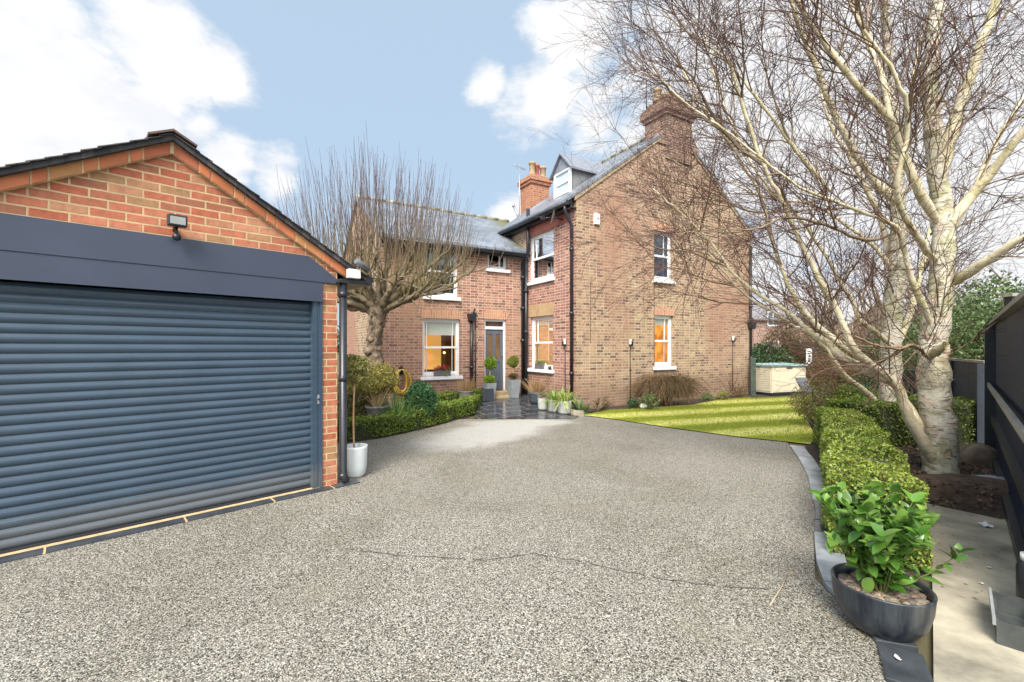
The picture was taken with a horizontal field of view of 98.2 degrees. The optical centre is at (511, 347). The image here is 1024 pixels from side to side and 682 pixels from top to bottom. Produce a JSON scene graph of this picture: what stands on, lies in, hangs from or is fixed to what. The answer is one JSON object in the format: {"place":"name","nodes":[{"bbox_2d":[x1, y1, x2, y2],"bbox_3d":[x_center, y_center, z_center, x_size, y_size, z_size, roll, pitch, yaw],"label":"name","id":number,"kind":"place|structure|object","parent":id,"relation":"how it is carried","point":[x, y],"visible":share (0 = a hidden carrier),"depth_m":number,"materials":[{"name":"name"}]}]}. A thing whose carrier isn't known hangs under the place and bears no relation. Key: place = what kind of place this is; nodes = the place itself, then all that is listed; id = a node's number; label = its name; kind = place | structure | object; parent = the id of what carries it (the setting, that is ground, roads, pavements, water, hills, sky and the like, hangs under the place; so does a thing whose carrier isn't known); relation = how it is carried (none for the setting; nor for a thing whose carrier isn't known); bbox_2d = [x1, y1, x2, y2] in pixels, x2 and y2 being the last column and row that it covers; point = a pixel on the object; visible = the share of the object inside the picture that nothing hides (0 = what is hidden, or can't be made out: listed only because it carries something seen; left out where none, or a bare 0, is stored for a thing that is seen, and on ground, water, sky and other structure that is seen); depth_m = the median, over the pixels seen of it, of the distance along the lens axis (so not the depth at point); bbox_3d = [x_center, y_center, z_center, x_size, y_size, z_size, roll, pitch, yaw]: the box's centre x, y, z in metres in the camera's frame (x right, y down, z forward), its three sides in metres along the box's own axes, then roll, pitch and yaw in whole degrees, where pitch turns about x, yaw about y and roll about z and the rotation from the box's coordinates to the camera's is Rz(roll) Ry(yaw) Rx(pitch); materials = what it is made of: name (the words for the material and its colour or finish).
{"place":"outdoors","nodes":[
{"label":"outdoors","id":0,"kind":"place"},
{"bbox_2d":[0,416,885,681],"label":"driveway","id":1,"kind":"structure","parent":0,"point":[586,549],"depth_m":2.96,"materials":[{"name":"grey gravel"}]},
{"bbox_2d":[347,354,368,477],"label":"potted plant","id":2,"kind":"object","parent":1,"relation":"on","point":[357,371],"visible":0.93,"depth_m":5.27,"materials":[{"name":"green plant"}]},
{"bbox_2d":[363,424,865,638],"bbox_3d":[0.409,1.542,6.120,6.278,0.005,5.217,0,0,29],"label":"drive debris","id":3,"kind":"object","parent":1,"relation":"on","point":[796,562],"visible":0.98,"depth_m":3.17,"materials":[{"name":"brown plant"}]},
{"bbox_2d":[0,0,1023,343],"label":"sky","id":4,"kind":"structure","parent":0,"point":[462,84],"materials":[{"name":"blue"}]},
{"bbox_2d":[475,394,586,418],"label":"patio","id":5,"kind":"structure","parent":0,"point":[520,407],"depth_m":10.39,"materials":[{"name":"stone"}]},
{"bbox_2d":[454,374,478,396],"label":"potted plant","id":6,"kind":"object","parent":5,"relation":"on","point":[463,390],"visible":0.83,"depth_m":11.06,"materials":[{"name":"plant"}]},
{"bbox_2d":[479,388,493,400],"bbox_3d":[-0.720,1.263,11.950,0.340,0.320,0.340,0,0,-30],"label":"planter box","id":7,"kind":"object","parent":5,"relation":"on","point":[488,395],"visible":0.73,"depth_m":11.81,"materials":[{"name":"metal"}]},
{"bbox_2d":[483,356,496,398],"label":"topiary tree","id":8,"kind":"object","parent":5,"relation":"on","point":[489,380],"visible":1,"depth_m":12.03,"materials":[{"name":"green plant"}]},
{"bbox_2d":[506,355,520,397],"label":"topiary tree","id":9,"kind":"object","parent":5,"relation":"on","point":[513,386],"visible":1,"depth_m":12.34,"materials":[{"name":"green plant"}]},
{"bbox_2d":[521,375,554,403],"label":"potted plant","id":10,"kind":"object","parent":5,"relation":"on","point":[533,396],"visible":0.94,"depth_m":11.29,"materials":[{"name":"plant"}]},
{"bbox_2d":[537,391,548,409],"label":"potted plant","id":11,"kind":"object","parent":5,"relation":"on","point":[542,402],"visible":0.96,"depth_m":10.55,"materials":[{"name":"stone"}]},
{"bbox_2d":[541,387,564,411],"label":"potted plant","id":12,"kind":"object","parent":5,"relation":"on","point":[551,396],"visible":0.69,"depth_m":10.29,"materials":[{"name":"plant"}]},
{"bbox_2d":[548,386,579,413],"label":"potted plant","id":13,"kind":"object","parent":5,"relation":"on","point":[566,406],"visible":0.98,"depth_m":10.05,"materials":[{"name":"plant"}]},
{"bbox_2d":[570,409,583,416],"bbox_3d":[1.393,1.480,10.315,0.225,0.140,0.887,0,0,-15],"label":"lawn edging","id":14,"kind":"object","parent":5,"relation":"on","point":[579,413],"visible":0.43,"depth_m":9.91,"materials":[{"name":"beige stone"}]},
{"bbox_2d":[337,350,933,680],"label":"ground","id":15,"kind":"structure","parent":0,"point":[924,643],"depth_m":2.97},
{"bbox_2d":[0,128,372,563],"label":"garage","id":16,"kind":"structure","parent":15,"relation":"on","point":[168,327],"depth_m":3.91,"materials":[{"name":"brick"}]},
{"bbox_2d":[0,281,310,553],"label":"roller door","id":17,"kind":"structure","parent":16,"relation":"in","point":[119,408],"depth_m":3.87,"materials":[{"name":"metal"}]},
{"bbox_2d":[337,408,468,441],"bbox_3d":[-2.622,1.544,9.672,2.855,0.001,5.291,0,0,27],"label":"garden bed","id":18,"kind":"object","parent":15,"relation":"on","point":[410,431],"visible":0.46,"depth_m":8.34,"materials":[{"name":"soil"}]},
{"bbox_2d":[337,364,378,417],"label":"garden shrub","id":19,"kind":"object","parent":18,"relation":"on","point":[359,409],"visible":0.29,"depth_m":8.72,"materials":[{"name":"green plant"}]},
{"bbox_2d":[347,359,401,416],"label":"potted plant","id":20,"kind":"object","parent":18,"relation":"on","point":[375,386],"visible":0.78,"depth_m":8.31,"materials":[{"name":"plant"}]},
{"bbox_2d":[275,129,506,403],"bbox_3d":[-2.665,-1.304,9.449,5.099,6.151,2.413,0,0,0],"label":"pollarded tree","id":21,"kind":"object","parent":18,"relation":"on","point":[379,303],"visible":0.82,"depth_m":9.40,"materials":[{"name":"brown plant"}]},
{"bbox_2d":[360,386,426,425],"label":"strap plant","id":22,"kind":"object","parent":18,"relation":"on","point":[397,406],"visible":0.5,"depth_m":8.11,"materials":[{"name":"green plant"}]},
{"bbox_2d":[337,394,480,441],"bbox_3d":[-1.867,1.332,9.062,1.035,0.436,4.885,0,0,30],"label":"clipped hedge","id":23,"kind":"object","parent":18,"relation":"on","point":[375,426],"visible":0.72,"depth_m":8.08,"materials":[{"name":"green plant"}]},
{"bbox_2d":[402,379,438,415],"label":"garden shrub","id":24,"kind":"object","parent":18,"relation":"on","point":[429,394],"visible":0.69,"depth_m":8.60,"materials":[{"name":"green plant"}]},
{"bbox_2d":[437,388,483,402],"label":"clipped hedge","id":25,"kind":"object","parent":18,"relation":"on","point":[452,395],"visible":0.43,"depth_m":11.03,"materials":[{"name":"green plant"}]},
{"bbox_2d":[343,73,756,408],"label":"brick house","id":26,"kind":"structure","parent":15,"relation":"on","point":[505,308],"depth_m":12.41,"materials":[{"name":"brick"}]},
{"bbox_2d":[392,367,411,397],"bbox_3d":[-2.804,0.895,11.218,0.556,0.790,0.220,0,0,-30],"label":"garden hose","id":27,"kind":"object","parent":26,"relation":"hanging from","point":[401,370],"visible":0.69,"depth_m":11.21,"materials":[{"name":"yellow rubber"}]},
{"bbox_2d":[420,318,462,379],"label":"window","id":28,"kind":"structure","parent":26,"relation":"in","point":[440,337],"depth_m":12.20,"materials":[{"name":"white paint"}]},
{"bbox_2d":[423,248,460,300],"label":"window","id":29,"kind":"structure","parent":26,"relation":"in","point":[452,295],"depth_m":12.09,"materials":[{"name":"white paint"}]},
{"bbox_2d":[434,364,450,376],"bbox_3d":[-1.862,0.613,11.880,0.469,0.340,0.192,0,0,-30],"label":"flower box","id":30,"kind":"object","parent":26,"relation":"on","point":[444,372],"visible":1,"depth_m":11.84,"materials":[{"name":"grey metal"}]},
{"bbox_2d":[485,329,502,389],"bbox_3d":[-0.509,0.357,12.756,0.576,1.746,0.100,0,0,-30],"label":"door","id":31,"kind":"structure","parent":26,"relation":"in","point":[493,338],"depth_m":12.81,"materials":[{"name":"grey wood"}]},
{"bbox_2d":[486,255,509,273],"bbox_3d":[-0.567,-2.463,13.001,1.345,0.746,0.770,0,0,-30],"label":"window","id":32,"kind":"structure","parent":26,"relation":"in","point":[501,267],"depth_m":12.92,"materials":[{"name":"white paint"}]},
{"bbox_2d":[535,360,544,369],"bbox_3d":[0.808,0.491,12.460,0.192,0.264,0.439,0,0,-30],"label":"flower box","id":33,"kind":"object","parent":26,"relation":"on","point":[539,365],"visible":0.99,"depth_m":12.39,"materials":[{"name":"grey metal"}]},
{"bbox_2d":[527,315,553,373],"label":"window","id":34,"kind":"structure","parent":26,"relation":"in","point":[542,327],"depth_m":12.53,"materials":[{"name":"white paint"}]},
{"bbox_2d":[527,229,554,285],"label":"window","id":35,"kind":"structure","parent":26,"relation":"in","point":[538,263],"depth_m":12.53,"materials":[{"name":"white paint"}]},
{"bbox_2d":[653,231,675,283],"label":"window","id":36,"kind":"structure","parent":26,"relation":"in","point":[658,240],"depth_m":12.85,"materials":[{"name":"white paint"}]},
{"bbox_2d":[653,315,676,369],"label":"window","id":37,"kind":"structure","parent":26,"relation":"in","point":[662,323],"depth_m":12.90,"materials":[{"name":"white paint"}]},
{"bbox_2d":[572,395,593,413],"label":"leafy plant","id":38,"kind":"object","parent":15,"relation":"on","point":[579,407],"visible":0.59,"depth_m":10.47,"materials":[{"name":"green plant"}]},
{"bbox_2d":[752,341,799,363],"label":"garden bush","id":39,"kind":"object","parent":15,"relation":"on","point":[761,353],"visible":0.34,"depth_m":19.69,"materials":[{"name":"green plant"}]},
{"bbox_2d":[756,363,807,395],"bbox_3d":[8.873,1.040,14.770,1.610,1.020,0.850,0,0,-20],"label":"hot tub","id":40,"kind":"object","parent":15,"relation":"on","point":[766,385],"visible":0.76,"depth_m":14.37,"materials":[{"name":"beige plastic"}]},
{"bbox_2d":[773,367,788,391],"bbox_3d":[8.672,1.040,14.291,0.694,0.800,0.028,0,0,-20],"label":"door panel","id":41,"kind":"structure","parent":40,"relation":"in","point":[782,375],"depth_m":14.28,"materials":[{"name":"beige plastic"}]},
{"bbox_2d":[789,367,804,391],"bbox_3d":[9.335,1.040,14.533,0.694,0.800,0.028,0,0,-20],"label":"door panel","id":42,"kind":"structure","parent":40,"relation":"in","point":[793,371],"depth_m":14.48,"materials":[{"name":"beige plastic"}]},
{"bbox_2d":[756,282,814,343],"bbox_3d":[14.829,-1.021,23.687,3.011,5.282,2.592,0,0,-33],"label":"bare tree","id":43,"kind":"object","parent":15,"relation":"on","point":[788,316],"visible":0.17,"depth_m":23.64,"materials":[{"name":"brown plant"}]},
{"bbox_2d":[754,319,823,372],"bbox_3d":[12.842,0.275,20.991,3.719,3.263,3.544,0,0,15],"label":"garden bush","id":44,"kind":"object","parent":15,"relation":"on","point":[791,347],"visible":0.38,"depth_m":20.70,"materials":[{"name":"green plant"}]},
{"bbox_2d":[770,304,838,375],"bbox_3d":[14.733,-0.114,21.981,3.777,4.542,4.059,0,0,-43],"label":"garden bush","id":45,"kind":"object","parent":15,"relation":"on","point":[798,336],"visible":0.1,"depth_m":21.81,"materials":[{"name":"green plant"}]},
{"bbox_2d":[796,454,813,459],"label":"edging slab","id":46,"kind":"structure","parent":15,"relation":"on","point":[804,456],"depth_m":6.20,"materials":[{"name":"stone"}]},
{"bbox_2d":[799,459,817,464],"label":"edging slab","id":47,"kind":"structure","parent":15,"relation":"on","point":[808,462],"depth_m":5.89,"materials":[{"name":"stone"}]},
{"bbox_2d":[795,377,826,400],"bbox_3d":[8.658,1.220,12.868,0.540,0.660,0.550,0,0,-15],"label":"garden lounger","id":48,"kind":"object","parent":15,"relation":"on","point":[801,379],"visible":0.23,"depth_m":13.04,"materials":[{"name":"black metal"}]},
{"bbox_2d":[802,464,820,471],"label":"edging slab","id":49,"kind":"structure","parent":15,"relation":"on","point":[811,467],"depth_m":5.63,"materials":[{"name":"stone"}]},
{"bbox_2d":[777,282,845,378],"bbox_3d":[13.421,-0.822,19.719,2.337,4.856,3.188,0,0,-30],"label":"bare tree","id":50,"kind":"object","parent":15,"relation":"on","point":[815,344],"visible":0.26,"depth_m":19.77,"materials":[{"name":"plant"}]},
{"bbox_2d":[805,470,821,477],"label":"edging slab","id":51,"kind":"structure","parent":15,"relation":"on","point":[813,473],"depth_m":5.37,"materials":[{"name":"stone"}]},
{"bbox_2d":[808,476,822,484],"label":"edging slab","id":52,"kind":"structure","parent":15,"relation":"on","point":[815,480],"depth_m":5.08,"materials":[{"name":"stone"}]},
{"bbox_2d":[810,483,822,490],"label":"edging slab","id":53,"kind":"structure","parent":15,"relation":"on","point":[816,487],"depth_m":4.84,"materials":[{"name":"stone"}]},
{"bbox_2d":[814,531,826,546],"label":"edging slab","id":54,"kind":"structure","parent":15,"relation":"on","point":[820,538],"depth_m":3.54,"materials":[{"name":"stone"}]},
{"bbox_2d":[814,520,827,532],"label":"edging slab","id":55,"kind":"structure","parent":15,"relation":"on","point":[818,527],"depth_m":3.76,"materials":[{"name":"stone"}]},
{"bbox_2d":[817,561,835,584],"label":"edging slab","id":56,"kind":"structure","parent":15,"relation":"on","point":[824,568],"depth_m":3.03,"materials":[{"name":"stone"}]},
{"bbox_2d":[794,358,859,393],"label":"garden bush","id":57,"kind":"object","parent":15,"relation":"on","point":[836,377],"visible":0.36,"depth_m":14.73,"materials":[{"name":"brown plant"}]},
{"bbox_2d":[824,582,834,595],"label":"edging slab","id":58,"kind":"structure","parent":15,"relation":"on","point":[828,586],"depth_m":2.85,"materials":[{"name":"stone"}]},
{"bbox_2d":[815,545,846,564],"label":"edging slab","id":59,"kind":"structure","parent":15,"relation":"on","point":[823,554],"depth_m":3.24,"materials":[{"name":"stone"}]},
{"bbox_2d":[788,266,881,374],"bbox_3d":[13.534,-0.928,18.416,3.364,5.106,4.389,0,0,0],"label":"bare tree","id":60,"kind":"object","parent":15,"relation":"on","point":[828,328],"visible":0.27,"depth_m":18.47,"materials":[{"name":"plant"}]},
{"bbox_2d":[806,346,878,387],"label":"garden bush","id":61,"kind":"object","parent":15,"relation":"on","point":[852,356],"visible":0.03,"depth_m":16.13,"materials":[{"name":"brown plant"}]},
{"bbox_2d":[801,317,903,367],"bbox_3d":[15.443,0.087,20.128,4.403,3.170,4.346,0,0,0],"label":"garden bush","id":62,"kind":"object","parent":15,"relation":"on","point":[842,339],"visible":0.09,"depth_m":20.00,"materials":[{"name":"brown plant"}]},
{"bbox_2d":[817,250,927,377],"bbox_3d":[17.991,-1.763,21.937,5.610,6.768,3.658,0,0,26],"label":"bare tree","id":63,"kind":"object","parent":15,"relation":"on","point":[870,313],"visible":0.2,"depth_m":21.80,"materials":[{"name":"brown plant"}]},
{"bbox_2d":[829,249,927,350],"bbox_3d":[14.295,-1.380,17.075,3.485,5.982,3.629,0,0,0],"label":"bare tree","id":64,"kind":"object","parent":15,"relation":"on","point":[878,327],"visible":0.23,"depth_m":17.37,"materials":[{"name":"brown plant"}]},
{"bbox_2d":[870,635,917,652],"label":"edging slab","id":65,"kind":"structure","parent":15,"relation":"on","point":[912,647],"depth_m":2.29,"materials":[{"name":"stone"}]},
{"bbox_2d":[807,481,976,642],"bbox_3d":[2.017,1.157,2.460,0.588,0.786,0.722,0,0,0],"label":"potted plant","id":66,"kind":"object","parent":65,"relation":"on","point":[878,593],"visible":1,"depth_m":2.35,"materials":[{"name":"leaf"},{"name":"charcoal glaze"},{"name":"tan pebbles"}]},
{"bbox_2d":[832,240,976,328],"bbox_3d":[18.055,-1.797,19.947,6.458,6.824,4.906,0,0,-21],"label":"bare tree","id":67,"kind":"object","parent":15,"relation":"on","point":[917,308],"visible":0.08,"depth_m":20.00,"materials":[{"name":"brown plant"}]},
{"bbox_2d":[877,642,933,681],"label":"edging slab","id":68,"kind":"structure","parent":15,"relation":"on","point":[910,666],"depth_m":2.13,"materials":[{"name":"stone"}]},
{"bbox_2d":[806,420,1005,580],"bbox_3d":[8.416,1.547,8.218,4.855,0.001,15.929,0,0,36],"label":"hedge bed","id":69,"kind":"object","parent":15,"relation":"on","point":[813,450],"visible":0.06,"depth_m":4.48,"materials":[{"name":"soil"}]},
{"bbox_2d":[529,0,1023,402],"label":"birch tree","id":70,"kind":"object","parent":69,"relation":"on","point":[895,340],"visible":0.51,"depth_m":7.12,"materials":[{"name":"beige plant"}]},
{"bbox_2d":[786,377,844,423],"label":"garden bush","id":71,"kind":"object","parent":69,"relation":"on","point":[811,413],"visible":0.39,"depth_m":8.57,"materials":[{"name":"plant"}]},
{"bbox_2d":[822,382,877,406],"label":"garden bush","id":72,"kind":"object","parent":69,"relation":"on","point":[855,391],"visible":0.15,"depth_m":8.27,"materials":[{"name":"green plant"}]},
{"bbox_2d":[813,406,933,569],"bbox_3d":[3.876,1.215,5.046,0.706,0.670,4.682,0,0,33],"label":"clipped hedge","id":73,"kind":"object","parent":69,"relation":"on","point":[852,453],"visible":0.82,"depth_m":3.84,"materials":[{"name":"green plant"}]},
{"bbox_2d":[847,374,914,395],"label":"garden bush","id":74,"kind":"object","parent":69,"relation":"on","point":[865,384],"visible":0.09,"depth_m":9.76,"materials":[{"name":"brown plant"}]},
{"bbox_2d":[825,393,976,445],"bbox_3d":[6.586,1.147,7.092,3.024,0.806,1.038,0,0,0],"label":"clipped hedge","id":75,"kind":"object","parent":69,"relation":"on","point":[893,424],"visible":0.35,"depth_m":6.92,"materials":[{"name":"green plant"}]},
{"bbox_2d":[902,369,917,392],"bbox_3d":[9.155,1.024,10.023,0.608,1.048,0.688,0,0,-20],"label":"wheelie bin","id":76,"kind":"object","parent":69,"relation":"on","point":[910,378],"visible":0.06,"depth_m":9.91,"materials":[{"name":"black plastic"}]},
{"bbox_2d":[856,317,973,383],"bbox_3d":[11.832,0.332,12.991,2.824,2.815,2.663,0,0,37],"label":"garden bush","id":77,"kind":"object","parent":69,"relation":"on","point":[908,341],"visible":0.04,"depth_m":13.11,"materials":[{"name":"green plant"}]},
{"bbox_2d":[893,444,997,510],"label":"bark chips","id":78,"kind":"object","parent":69,"relation":"on","point":[953,501],"visible":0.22,"depth_m":5.36,"materials":[{"name":"brown wood"}]},
{"bbox_2d":[897,446,1001,599],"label":"leaf litter","id":79,"kind":"object","parent":69,"relation":"on","point":[976,537],"visible":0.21,"depth_m":3.50,"materials":[{"name":"brown plant"}]},
{"bbox_2d":[913,474,1008,505],"bbox_3d":[4.752,1.462,4.636,1.976,0.235,0.696,0,0,20],"label":"earth mound","id":80,"kind":"object","parent":69,"relation":"on","point":[951,489],"visible":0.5,"depth_m":4.51,"materials":[{"name":"brown soil"}]},
{"bbox_2d":[523,0,1023,474],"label":"birch tree","id":81,"kind":"object","parent":80,"relation":"on","point":[932,425],"visible":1,"depth_m":4.95,"materials":[{"name":"beige plant"}]},
{"bbox_2d":[906,282,1023,359],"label":"garden bush","id":82,"kind":"object","parent":69,"relation":"on","point":[970,353],"depth_m":8.69,"materials":[{"name":"green plant"}]},
{"bbox_2d":[948,358,983,443],"bbox_3d":[8.354,0.877,8.445,0.170,1.345,4.045,0,0,34],"label":"board fence","id":83,"kind":"object","parent":69,"relation":"on","point":[970,385],"visible":0.32,"depth_m":7.27,"materials":[{"name":"grey wood"}]},
{"bbox_2d":[958,443,997,466],"bbox_3d":[6.287,1.430,5.954,0.508,0.300,0.492,0,0,33],"label":"boulder","id":84,"kind":"object","parent":69,"relation":"on","point":[977,453],"visible":0.59,"depth_m":5.82,"materials":[{"name":"stone"}]},
{"bbox_2d":[952,270,1023,359],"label":"bush","id":85,"kind":"object","parent":69,"relation":"on","point":[989,289],"visible":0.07,"depth_m":11.67,"materials":[{"name":"green plant"}]},
{"bbox_2d":[1002,293,1018,305],"bbox_3d":[7.889,0.350,7.000,0.150,2.400,0.150,0,0,0],"label":"gate post","id":86,"kind":"object","parent":69,"relation":"on","point":[1008,297],"visible":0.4,"depth_m":6.98,"materials":[{"name":"black"}]},
{"bbox_2d":[870,275,1023,394],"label":"garden bush","id":87,"kind":"object","parent":15,"relation":"on","point":[964,352],"visible":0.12,"depth_m":8.62,"materials":[{"name":"green plant"}]},
{"bbox_2d":[984,289,1023,561],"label":"board fence","id":88,"kind":"object","parent":15,"relation":"on","point":[1004,409],"visible":0.93,"depth_m":4.12,"materials":[{"name":"black wood"}]},
{"bbox_2d":[586,394,779,411],"bbox_3d":[5.128,1.548,12.559,7.600,0.001,0.950,0,0,-30],"label":"wall bed","id":89,"kind":"object","parent":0,"point":[674,403],"visible":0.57,"depth_m":12.24,"materials":[{"name":"soil"}]},
{"bbox_2d":[593,397,611,410],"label":"border plant","id":90,"kind":"object","parent":89,"relation":"on","point":[606,405],"visible":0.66,"depth_m":10.87,"materials":[{"name":"brown plant"}]},
{"bbox_2d":[627,397,639,408],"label":"border plant","id":91,"kind":"object","parent":89,"relation":"on","point":[635,404],"visible":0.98,"depth_m":11.18,"materials":[{"name":"green plant"}]},
{"bbox_2d":[638,391,660,409],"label":"border plant","id":92,"kind":"object","parent":89,"relation":"on","point":[650,401],"visible":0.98,"depth_m":10.98,"materials":[{"name":"green plant"}]},
{"bbox_2d":[626,367,714,406],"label":"weeping shrub","id":93,"kind":"object","parent":89,"relation":"on","point":[667,385],"visible":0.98,"depth_m":11.66,"materials":[{"name":"brown plant"}]},
{"bbox_2d":[700,392,714,401],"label":"border plant","id":94,"kind":"object","parent":89,"relation":"on","point":[707,396],"visible":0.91,"depth_m":12.68,"materials":[{"name":"green plant"}]},
{"bbox_2d":[715,387,731,399],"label":"border plant","id":95,"kind":"object","parent":89,"relation":"on","point":[725,395],"visible":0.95,"depth_m":12.97,"materials":[{"name":"green plant"}]},
{"bbox_2d":[729,384,746,397],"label":"border plant","id":96,"kind":"object","parent":89,"relation":"on","point":[741,392],"visible":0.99,"depth_m":13.56,"materials":[{"name":"brown plant"}]},
{"bbox_2d":[749,358,755,394],"bbox_3d":[7.813,0.950,14.400,0.160,1.200,0.100,0,0,0],"label":"timber post","id":97,"kind":"object","parent":89,"relation":"on","point":[752,379],"visible":1,"depth_m":14.35,"materials":[{"name":"green wood"}]},
{"bbox_2d":[585,396,812,443],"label":"lawn","id":98,"kind":"structure","parent":0,"point":[725,428],"depth_m":9.58,"materials":[{"name":"green plant"}]},
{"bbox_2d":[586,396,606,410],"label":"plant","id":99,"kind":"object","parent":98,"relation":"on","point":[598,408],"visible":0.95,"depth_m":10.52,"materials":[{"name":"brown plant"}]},
{"bbox_2d":[752,296,849,348],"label":"distant house","id":100,"kind":"structure","parent":0,"point":[754,331],"depth_m":36.42,"materials":[{"name":"brown paint"}]},
{"bbox_2d":[853,303,955,343],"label":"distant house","id":101,"kind":"structure","parent":0,"point":[876,325],"depth_m":52.86,"materials":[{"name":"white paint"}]},
{"bbox_2d":[915,295,995,353],"bbox_3d":[14.285,-0.041,13.931,3.426,3.299,4.719,0,0,42],"label":"conifer","id":102,"kind":"object","parent":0,"point":[971,311],"depth_m":13.85,"materials":[{"name":"green plant"}]},
{"bbox_2d":[925,503,1023,681],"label":"concrete path","id":103,"kind":"structure","parent":0,"point":[967,647],"depth_m":2.72,"materials":[{"name":"beige concrete"}]},
{"bbox_2d":[1016,551,1023,598],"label":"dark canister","id":104,"kind":"object","parent":103,"relation":"on","point":[1020,578],"visible":0.65,"depth_m":2.56,"materials":[{"name":"black metal"}]},
{"bbox_2d":[988,587,1023,651],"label":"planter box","id":105,"kind":"object","parent":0,"point":[1007,613],"visible":1,"depth_m":2.43,"materials":[{"name":"grey metal"}]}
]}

